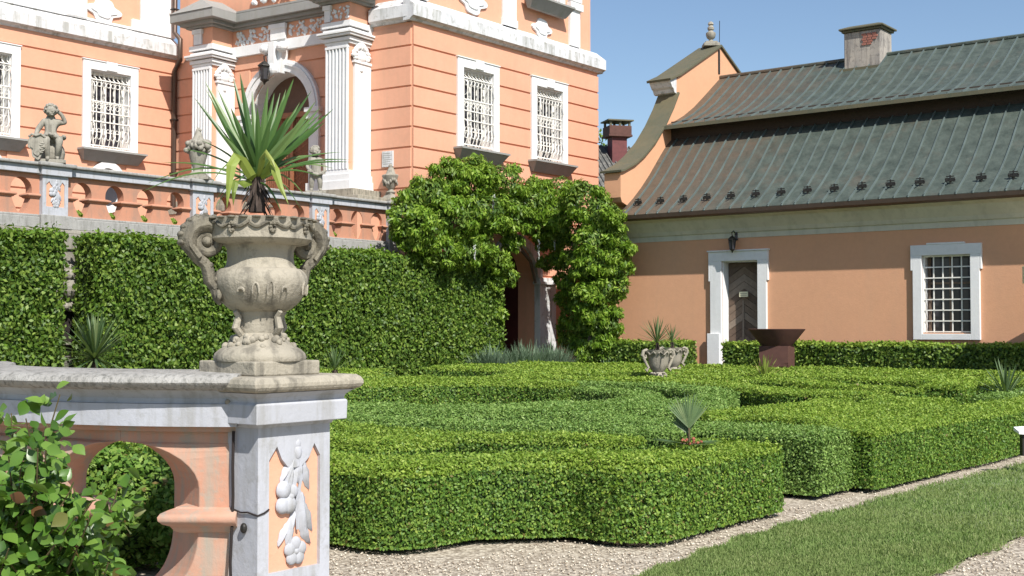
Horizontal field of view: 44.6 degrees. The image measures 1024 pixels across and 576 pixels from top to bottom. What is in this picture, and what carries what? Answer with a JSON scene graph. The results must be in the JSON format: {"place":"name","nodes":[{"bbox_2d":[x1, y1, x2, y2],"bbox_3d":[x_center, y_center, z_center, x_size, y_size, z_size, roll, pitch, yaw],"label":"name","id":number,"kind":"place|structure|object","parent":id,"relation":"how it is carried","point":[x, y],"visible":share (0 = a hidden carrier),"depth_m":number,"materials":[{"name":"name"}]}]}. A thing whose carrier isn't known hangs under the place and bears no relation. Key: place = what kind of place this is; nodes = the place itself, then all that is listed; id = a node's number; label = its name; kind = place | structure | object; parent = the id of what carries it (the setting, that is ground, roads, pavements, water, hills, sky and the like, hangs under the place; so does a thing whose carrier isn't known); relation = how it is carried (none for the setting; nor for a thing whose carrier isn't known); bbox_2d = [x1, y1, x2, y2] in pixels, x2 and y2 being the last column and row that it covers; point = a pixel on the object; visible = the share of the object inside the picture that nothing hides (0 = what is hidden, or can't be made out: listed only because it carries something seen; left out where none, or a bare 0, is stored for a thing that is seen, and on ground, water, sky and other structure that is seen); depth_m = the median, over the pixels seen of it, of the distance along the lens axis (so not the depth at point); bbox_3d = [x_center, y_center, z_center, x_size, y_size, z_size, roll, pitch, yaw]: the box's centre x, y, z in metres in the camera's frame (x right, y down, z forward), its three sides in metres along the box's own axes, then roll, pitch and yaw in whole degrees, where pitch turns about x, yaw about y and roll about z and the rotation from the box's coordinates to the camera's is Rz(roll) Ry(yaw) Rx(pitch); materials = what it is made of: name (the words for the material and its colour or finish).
{"place":"outdoors","nodes":[
{"label":"outdoors","id":0,"kind":"place"},
{"bbox_2d":[503,338,558,361],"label":"lavender","id":1,"kind":"object","parent":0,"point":[528,355],"visible":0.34,"depth_m":26.10,"materials":[{"name":"green plant"}]},
{"bbox_2d":[102,454,1023,575],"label":"gravel path","id":2,"kind":"structure","parent":0,"point":[456,552],"depth_m":6.64,"materials":[{"name":"beige gravel"}]},
{"bbox_2d":[0,381,146,575],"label":"rose bush","id":3,"kind":"object","parent":2,"relation":"on","point":[41,534],"visible":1,"depth_m":3.69,"materials":[{"name":"green plant"}]},
{"bbox_2d":[0,361,363,575],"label":"balustrade","id":4,"kind":"object","parent":2,"relation":"on","point":[247,459],"visible":0.91,"depth_m":4.80,"materials":[{"name":"pink paint"}]},
{"bbox_2d":[177,213,329,376],"bbox_3d":[-1.020,0.026,4.965,0.485,0.634,0.457,0,-2,11],"label":"stone urn","id":5,"kind":"object","parent":4,"relation":"on","point":[257,285],"visible":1,"depth_m":4.84,"materials":[{"name":"stone"}]},
{"bbox_2d":[142,75,349,214],"bbox_3d":[-1.062,-0.559,4.972,0.854,0.593,0.304,0,-2,0],"label":"cordyline","id":6,"kind":"object","parent":5,"relation":"in","point":[262,152],"visible":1,"depth_m":4.95,"materials":[{"name":"green plant"}]},
{"bbox_2d":[588,337,696,364],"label":"hedge","id":7,"kind":"object","parent":2,"relation":"on","point":[625,350],"visible":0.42,"depth_m":26.41,"materials":[{"name":"green plant"}]},
{"bbox_2d":[600,33,1023,364],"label":"outbuilding","id":8,"kind":"structure","parent":2,"relation":"on","point":[884,200],"depth_m":25.60,"materials":[{"name":"orange paint"}]},
{"bbox_2d":[702,21,719,47],"bbox_3d":[5.002,-6.382,31.373,0.400,0.650,0.400,0,-2,0],"label":"stone finial","id":9,"kind":"object","parent":8,"relation":"on","point":[710,34],"visible":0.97,"depth_m":31.28,"materials":[{"name":"beige stone"}]},
{"bbox_2d":[718,21,719,73],"bbox_3d":[5.174,-5.917,31.198,0.070,1.551,0.159,-1,-2,38],"label":"lightning rod","id":10,"kind":"object","parent":8,"relation":"attached to","point":[719,52],"visible":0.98,"depth_m":31.14,"materials":[{"name":"black metal"}]},
{"bbox_2d":[728,230,737,252],"bbox_3d":[4.595,-0.991,25.991,0.197,0.518,0.302,-1,-2,17],"label":"lantern","id":11,"kind":"object","parent":8,"relation":"attached to","point":[732,239],"visible":1,"depth_m":25.90,"materials":[{"name":"black metal"}]},
{"bbox_2d":[739,292,747,296],"bbox_3d":[4.861,0.131,26.171,0.200,0.110,0.017,-1,-2,38],"label":"door note","id":12,"kind":"object","parent":8,"relation":"attached to","point":[743,294],"depth_m":26.16,"materials":[{"name":"beige paper"}]},
{"bbox_2d":[838,22,896,71],"bbox_3d":[8.204,-5.477,28.767,1.060,1.140,0.890,-1,-2,38],"label":"chimney","id":13,"kind":"object","parent":8,"relation":"on","point":[865,45],"visible":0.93,"depth_m":28.49,"materials":[{"name":"paint"}]},
{"bbox_2d":[910,241,982,339],"bbox_3d":[8.218,0.060,23.460,1.330,1.825,0.380,-1,-2,38],"label":"window","id":14,"kind":"structure","parent":8,"relation":"in","point":[947,296],"depth_m":23.52,"materials":[{"name":"white paint"}]},
{"bbox_2d":[721,338,1023,371],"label":"hedge","id":15,"kind":"object","parent":2,"relation":"on","point":[908,354],"visible":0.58,"depth_m":22.97,"materials":[{"name":"green plant"}]},
{"bbox_2d":[173,0,1023,146],"label":"sky","id":16,"kind":"structure","parent":0,"point":[638,41],"materials":[{"name":"blue"}]},
{"bbox_2d":[523,493,796,546],"bbox_3d":[0.353,1.726,16.979,13.092,0.001,17.190,-1,-2,38],"label":"garden bed","id":17,"kind":"object","parent":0,"point":[584,540],"visible":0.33,"depth_m":7.00,"materials":[{"name":"soil"}]},
{"bbox_2d":[319,367,392,376],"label":"box hedge","id":18,"kind":"object","parent":17,"relation":"on","point":[382,370],"visible":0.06,"depth_m":22.12,"materials":[{"name":"green plant"}]},
{"bbox_2d":[48,310,132,368],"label":"yucca","id":19,"kind":"object","parent":18,"relation":"on","point":[95,349],"visible":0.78,"depth_m":17.11,"materials":[{"name":"green plant"}]},
{"bbox_2d":[346,372,385,377],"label":"box hedge","id":20,"kind":"object","parent":17,"relation":"on","point":[368,374],"visible":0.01,"depth_m":20.15,"materials":[{"name":"green plant"}]},
{"bbox_2d":[316,344,355,372],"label":"yucca","id":21,"kind":"object","parent":20,"relation":"on","point":[334,362],"visible":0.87,"depth_m":19.94,"materials":[{"name":"green plant"}]},
{"bbox_2d":[330,432,456,456],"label":"box hedge","id":22,"kind":"object","parent":17,"relation":"on","point":[393,445],"visible":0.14,"depth_m":8.19,"materials":[{"name":"green plant"}]},
{"bbox_2d":[108,434,785,550],"bbox_3d":[-2.060,1.199,8.467,7.395,0.498,2.441,-1,-2,24],"label":"box hedge","id":23,"kind":"object","parent":17,"relation":"on","point":[664,493],"visible":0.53,"depth_m":6.91,"materials":[{"name":"green plant"}]},
{"bbox_2d":[650,391,717,445],"bbox_3d":[1.086,0.807,7.716,0.470,0.332,0.326,0,-2,0],"label":"fan palm","id":24,"kind":"object","parent":23,"relation":"on","point":[688,415],"visible":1,"depth_m":7.75,"materials":[{"name":"green plant"}]},
{"bbox_2d":[363,374,534,381],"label":"box hedge","id":25,"kind":"object","parent":17,"relation":"on","point":[454,378],"visible":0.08,"depth_m":17.51,"materials":[{"name":"green plant"}]},
{"bbox_2d":[344,378,579,404],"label":"box hedge","id":26,"kind":"object","parent":17,"relation":"on","point":[418,391],"visible":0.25,"depth_m":16.48,"materials":[{"name":"green plant"}]},
{"bbox_2d":[330,419,646,456],"bbox_3d":[-1.124,1.227,9.490,4.620,0.506,0.791,-1,-2,34],"label":"box hedge","id":27,"kind":"object","parent":17,"relation":"on","point":[471,441],"visible":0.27,"depth_m":8.60,"materials":[{"name":"green plant"}]},
{"bbox_2d":[463,340,520,364],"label":"lavender","id":28,"kind":"object","parent":17,"relation":"on","point":[495,357],"visible":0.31,"depth_m":25.67,"materials":[{"name":"green plant"}]},
{"bbox_2d":[347,384,665,408],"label":"box hedge","id":29,"kind":"object","parent":17,"relation":"on","point":[588,394],"visible":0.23,"depth_m":13.59,"materials":[{"name":"green plant"}]},
{"bbox_2d":[333,410,696,448],"bbox_3d":[-1.328,1.259,10.546,6.113,0.509,0.922,-1,-2,36],"label":"box hedge","id":30,"kind":"object","parent":17,"relation":"on","point":[666,432],"visible":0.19,"depth_m":9.37,"materials":[{"name":"green plant"}]},
{"bbox_2d":[347,400,729,422],"bbox_3d":[-1.368,1.286,11.570,6.666,0.521,2.012,0,-2,12],"label":"box hedge","id":31,"kind":"object","parent":17,"relation":"on","point":[544,412],"visible":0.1,"depth_m":10.73,"materials":[{"name":"green plant"}]},
{"bbox_2d":[348,389,739,410],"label":"box hedge","id":32,"kind":"object","parent":17,"relation":"on","point":[730,397],"visible":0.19,"depth_m":12.20,"materials":[{"name":"green plant"}]},
{"bbox_2d":[537,340,578,361],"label":"lavender","id":33,"kind":"object","parent":17,"relation":"on","point":[555,351],"visible":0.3,"depth_m":26.49,"materials":[{"name":"green plant"}]},
{"bbox_2d":[554,378,740,407],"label":"box hedge","id":34,"kind":"object","parent":17,"relation":"on","point":[671,389],"visible":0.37,"depth_m":15.85,"materials":[{"name":"green plant"}]},
{"bbox_2d":[487,371,892,407],"bbox_3d":[2.225,1.454,16.762,1.523,0.520,7.208,1,-2,-36],"label":"box hedge","id":35,"kind":"object","parent":17,"relation":"on","point":[755,394],"visible":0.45,"depth_m":15.02,"materials":[{"name":"green plant"}]},
{"bbox_2d":[555,406,855,496],"bbox_3d":[1.275,1.248,9.953,1.024,0.492,3.236,1,-2,-34],"label":"box hedge","id":36,"kind":"object","parent":17,"relation":"on","point":[816,459],"visible":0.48,"depth_m":8.87,"materials":[{"name":"green plant"}]},
{"bbox_2d":[505,366,924,397],"bbox_3d":[2.693,1.472,17.759,1.399,0.550,7.645,1,-2,-38],"label":"box hedge","id":37,"kind":"object","parent":17,"relation":"on","point":[809,383],"visible":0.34,"depth_m":16.86,"materials":[{"name":"green plant"}]},
{"bbox_2d":[641,348,675,376],"bbox_3d":[2.180,1.129,18.574,0.422,0.462,0.456,-1,-2,22],"label":"carved pot","id":38,"kind":"object","parent":37,"relation":"on","point":[658,360],"visible":0.92,"depth_m":18.46,"materials":[{"name":"stone"}]},
{"bbox_2d":[633,315,677,350],"bbox_3d":[2.162,0.676,18.580,0.777,0.570,0.776,0,-2,0],"label":"cordyline","id":39,"kind":"object","parent":38,"relation":"in","point":[657,335],"visible":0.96,"depth_m":18.56,"materials":[{"name":"green plant"}]},
{"bbox_2d":[425,364,1023,394],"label":"box hedge","id":40,"kind":"object","parent":17,"relation":"on","point":[450,370],"visible":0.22,"depth_m":21.68,"materials":[{"name":"green plant"}]},
{"bbox_2d":[743,354,783,374],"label":"yucca","id":41,"kind":"object","parent":40,"relation":"in","point":[763,369],"visible":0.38,"depth_m":19.52,"materials":[{"name":"green plant"}]},
{"bbox_2d":[448,364,1023,381],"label":"box hedge","id":42,"kind":"object","parent":17,"relation":"on","point":[928,375],"visible":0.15,"depth_m":20.68,"materials":[{"name":"green plant"}]},
{"bbox_2d":[460,362,1023,376],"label":"box hedge","id":43,"kind":"object","parent":17,"relation":"on","point":[959,374],"visible":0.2,"depth_m":21.82,"materials":[{"name":"green plant"}]},
{"bbox_2d":[660,346,688,368],"bbox_3d":[2.919,1.299,22.571,0.444,0.485,0.479,-1,-2,27],"label":"carved pot","id":44,"kind":"object","parent":43,"relation":"on","point":[677,360],"visible":0.48,"depth_m":22.46,"materials":[{"name":"stone"}]},
{"bbox_2d":[657,325,684,347],"bbox_3d":[2.893,0.877,22.596,0.567,0.484,0.586,0,-2,0],"label":"cordyline","id":45,"kind":"object","parent":44,"relation":"in","point":[671,339],"visible":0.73,"depth_m":22.56,"materials":[{"name":"green plant"}]},
{"bbox_2d":[673,396,855,423],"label":"box hedge","id":46,"kind":"object","parent":17,"relation":"on","point":[729,414],"visible":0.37,"depth_m":11.65,"materials":[{"name":"green plant"}]},
{"bbox_2d":[511,359,1023,374],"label":"box hedge","id":47,"kind":"object","parent":17,"relation":"on","point":[821,367],"visible":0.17,"depth_m":22.51,"materials":[{"name":"green plant"}]},
{"bbox_2d":[748,329,804,367],"bbox_3d":[4.922,1.337,23.170,1.050,1.155,1.050,-1,-2,25],"label":"fire bowl","id":48,"kind":"object","parent":17,"relation":"on","point":[777,344],"visible":0.64,"depth_m":22.89,"materials":[{"name":"metal"}]},
{"bbox_2d":[740,394,958,427],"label":"box hedge","id":49,"kind":"object","parent":17,"relation":"on","point":[878,405],"visible":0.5,"depth_m":10.92,"materials":[{"name":"green plant"}]},
{"bbox_2d":[757,372,976,404],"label":"box hedge","id":50,"kind":"object","parent":17,"relation":"on","point":[962,391],"visible":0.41,"depth_m":16.45,"materials":[{"name":"green plant"}]},
{"bbox_2d":[799,394,1023,489],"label":"box hedge","id":51,"kind":"object","parent":17,"relation":"on","point":[903,447],"visible":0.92,"depth_m":9.95,"materials":[{"name":"green plant"}]},
{"bbox_2d":[970,387,1023,403],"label":"box hedge","id":52,"kind":"object","parent":17,"relation":"on","point":[997,394],"visible":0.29,"depth_m":13.78,"materials":[{"name":"green plant"}]},
{"bbox_2d":[974,358,1023,391],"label":"yucca","id":53,"kind":"object","parent":52,"relation":"in","point":[1005,380],"visible":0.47,"depth_m":14.55,"materials":[{"name":"green plant"}]},
{"bbox_2d":[1022,266,1023,283],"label":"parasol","id":54,"kind":"object","parent":17,"relation":"on","point":[1023,275],"visible":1,"depth_m":21.22,"materials":[{"name":"beige fabric"}]},
{"bbox_2d":[630,460,1023,575],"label":"lawn","id":55,"kind":"structure","parent":0,"point":[963,507],"depth_m":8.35,"materials":[{"name":"green plant"}]},
{"bbox_2d":[1014,426,1023,455],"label":"sign","id":56,"kind":"object","parent":55,"relation":"on","point":[1019,430],"visible":1,"depth_m":10.19,"materials":[{"name":"white plastic"}]},
{"label":"ground","id":57,"kind":"structure","parent":0,"visible":0},
{"bbox_2d":[0,220,70,366],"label":"hornbeam hedge","id":58,"kind":"object","parent":57,"relation":"on","point":[33,274],"visible":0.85,"depth_m":18.75,"materials":[{"name":"green plant"}]},
{"bbox_2d":[0,441,173,572],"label":"shrub","id":59,"kind":"object","parent":57,"relation":"on","point":[148,540],"visible":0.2,"depth_m":6.06,"materials":[{"name":"green plant"}]},
{"bbox_2d":[55,234,175,367],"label":"retaining wall","id":60,"kind":"structure","parent":57,"relation":"on","point":[70,278],"depth_m":20.24,"materials":[{"name":"paint"}]},
{"bbox_2d":[0,157,399,253],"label":"balustrade","id":61,"kind":"object","parent":60,"relation":"on","point":[47,195],"visible":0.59,"depth_m":21.55,"materials":[{"name":"pink paint"}]},
{"bbox_2d":[28,103,66,163],"bbox_3d":[-7.576,-2.505,20.342,0.594,1.041,0.514,1,-2,-20],"label":"putto statue","id":62,"kind":"object","parent":61,"relation":"on","point":[47,146],"visible":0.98,"depth_m":20.26,"materials":[{"name":"grey stone"}]},
{"bbox_2d":[76,210,82,216],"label":"sprig","id":63,"kind":"object","parent":61,"relation":"on","point":[79,213],"visible":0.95,"depth_m":20.74,"materials":[{"name":"green plant"}]},
{"bbox_2d":[141,215,147,221],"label":"sprig","id":64,"kind":"object","parent":61,"relation":"on","point":[144,218],"visible":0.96,"depth_m":21.73,"materials":[{"name":"green plant"}]},
{"bbox_2d":[181,128,213,179],"bbox_3d":[-5.715,-2.437,22.700,0.484,0.970,0.509,0,-2,0],"label":"stone vase","id":65,"kind":"object","parent":61,"relation":"on","point":[195,143],"visible":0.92,"depth_m":22.58,"materials":[{"name":"beige stone"}]},
{"bbox_2d":[306,145,325,192],"bbox_3d":[-3.930,-2.372,24.989,0.412,0.981,0.341,0,-2,-12],"label":"putto statue","id":66,"kind":"object","parent":61,"relation":"on","point":[315,169],"visible":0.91,"depth_m":24.91,"materials":[{"name":"grey stone"}]},
{"bbox_2d":[382,164,397,200],"bbox_3d":[-2.586,-2.248,26.710,0.400,0.840,0.395,-2,-2,41],"label":"stone vase","id":67,"kind":"object","parent":61,"relation":"on","point":[389,179],"visible":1,"depth_m":26.60,"materials":[{"name":"beige stone"}]},
{"bbox_2d":[69,226,507,376],"bbox_3d":[-3.592,0.515,23.814,1.181,2.896,10.604,-1,-2,38],"label":"hornbeam hedge","id":68,"kind":"object","parent":57,"relation":"on","point":[398,314],"visible":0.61,"depth_m":23.24,"materials":[{"name":"green plant"}]},
{"bbox_2d":[0,0,605,362],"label":"castle","id":69,"kind":"structure","parent":57,"relation":"on","point":[417,86],"depth_m":28.62,"materials":[{"name":"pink paint"}]},
{"bbox_2d":[0,41,27,151],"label":"window","id":70,"kind":"structure","parent":69,"relation":"in","point":[10,82],"depth_m":27.05,"materials":[{"name":"white paint"}]},
{"bbox_2d":[93,162,121,212],"bbox_3d":[-9.370,-2.332,28.866,0.100,1.200,1.000,-1,-2,38],"label":"oval window","id":71,"kind":"structure","parent":69,"relation":"in","point":[111,195],"depth_m":28.91,"materials":[{"name":"white paint"}]},
{"bbox_2d":[77,57,147,165],"bbox_3d":[-9.361,-4.069,28.994,0.600,2.340,1.710,-1,-2,38],"label":"window","id":72,"kind":"structure","parent":69,"relation":"in","point":[109,115],"depth_m":29.08,"materials":[{"name":"white paint"}]},
{"bbox_2d":[169,0,182,207],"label":"drain pipe","id":73,"kind":"object","parent":69,"relation":"attached to","point":[173,119],"visible":0.8,"depth_m":30.24,"materials":[{"name":"orange metal"}]},
{"bbox_2d":[258,54,269,84],"bbox_3d":[-5.608,-4.965,28.320,0.301,0.718,0.396,0,-2,0],"label":"lantern","id":74,"kind":"object","parent":69,"relation":"attached to","point":[264,65],"visible":0.98,"depth_m":28.22,"materials":[{"name":"black metal"}]},
{"bbox_2d":[382,151,393,166],"bbox_3d":[-2.667,-2.767,26.755,0.300,0.340,0.032,-1,-2,33],"label":"wall plaque","id":75,"kind":"object","parent":69,"relation":"attached to","point":[387,158],"depth_m":26.74,"materials":[{"name":"white paper"}]},
{"bbox_2d":[453,55,510,165],"bbox_3d":[-0.794,-3.979,28.177,0.600,2.310,1.710,-1,-2,38],"label":"window","id":76,"kind":"structure","parent":69,"relation":"in","point":[478,85],"depth_m":28.31,"materials":[{"name":"white paint"}]},
{"bbox_2d":[386,152,638,362],"bbox_3d":[-0.394,-0.531,27.212,5.674,4.834,3.397,1,-2,-24],"label":"wisteria","id":77,"kind":"object","parent":69,"relation":"attached to","point":[544,214],"visible":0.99,"depth_m":26.80,"materials":[{"name":"green plant"}]},
{"bbox_2d":[525,0,575,18],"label":"window","id":78,"kind":"structure","parent":69,"relation":"in","point":[556,8],"depth_m":30.23,"materials":[{"name":"white paint"}]},
{"bbox_2d":[528,75,577,176],"bbox_3d":[0.876,-3.913,30.310,0.600,2.310,1.710,-1,-2,38],"label":"window","id":79,"kind":"structure","parent":69,"relation":"in","point":[549,108],"depth_m":30.45,"materials":[{"name":"white paint"}]},
{"bbox_2d":[598,129,606,145],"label":"tree","id":80,"kind":"object","parent":57,"relation":"on","point":[600,136],"visible":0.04,"depth_m":51.15,"materials":[{"name":"green plant"}]},
{"bbox_2d":[597,144,630,186],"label":"background house","id":81,"kind":"structure","parent":57,"relation":"on","point":[605,161],"depth_m":47.72,"materials":[{"name":"orange paint"}]},
{"bbox_2d":[600,119,633,162],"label":"chimney","id":82,"kind":"object","parent":81,"relation":"on","point":[616,136],"visible":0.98,"depth_m":47.90,"materials":[{"name":"red brick"}]},
{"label":"terrace floor","id":83,"kind":"structure","parent":0,"visible":0},
{"bbox_2d":[168,188,386,214],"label":"stone steps","id":84,"kind":"structure","parent":83,"relation":"on","point":[357,193],"depth_m":26.38,"materials":[{"name":"stone"}]}
]}

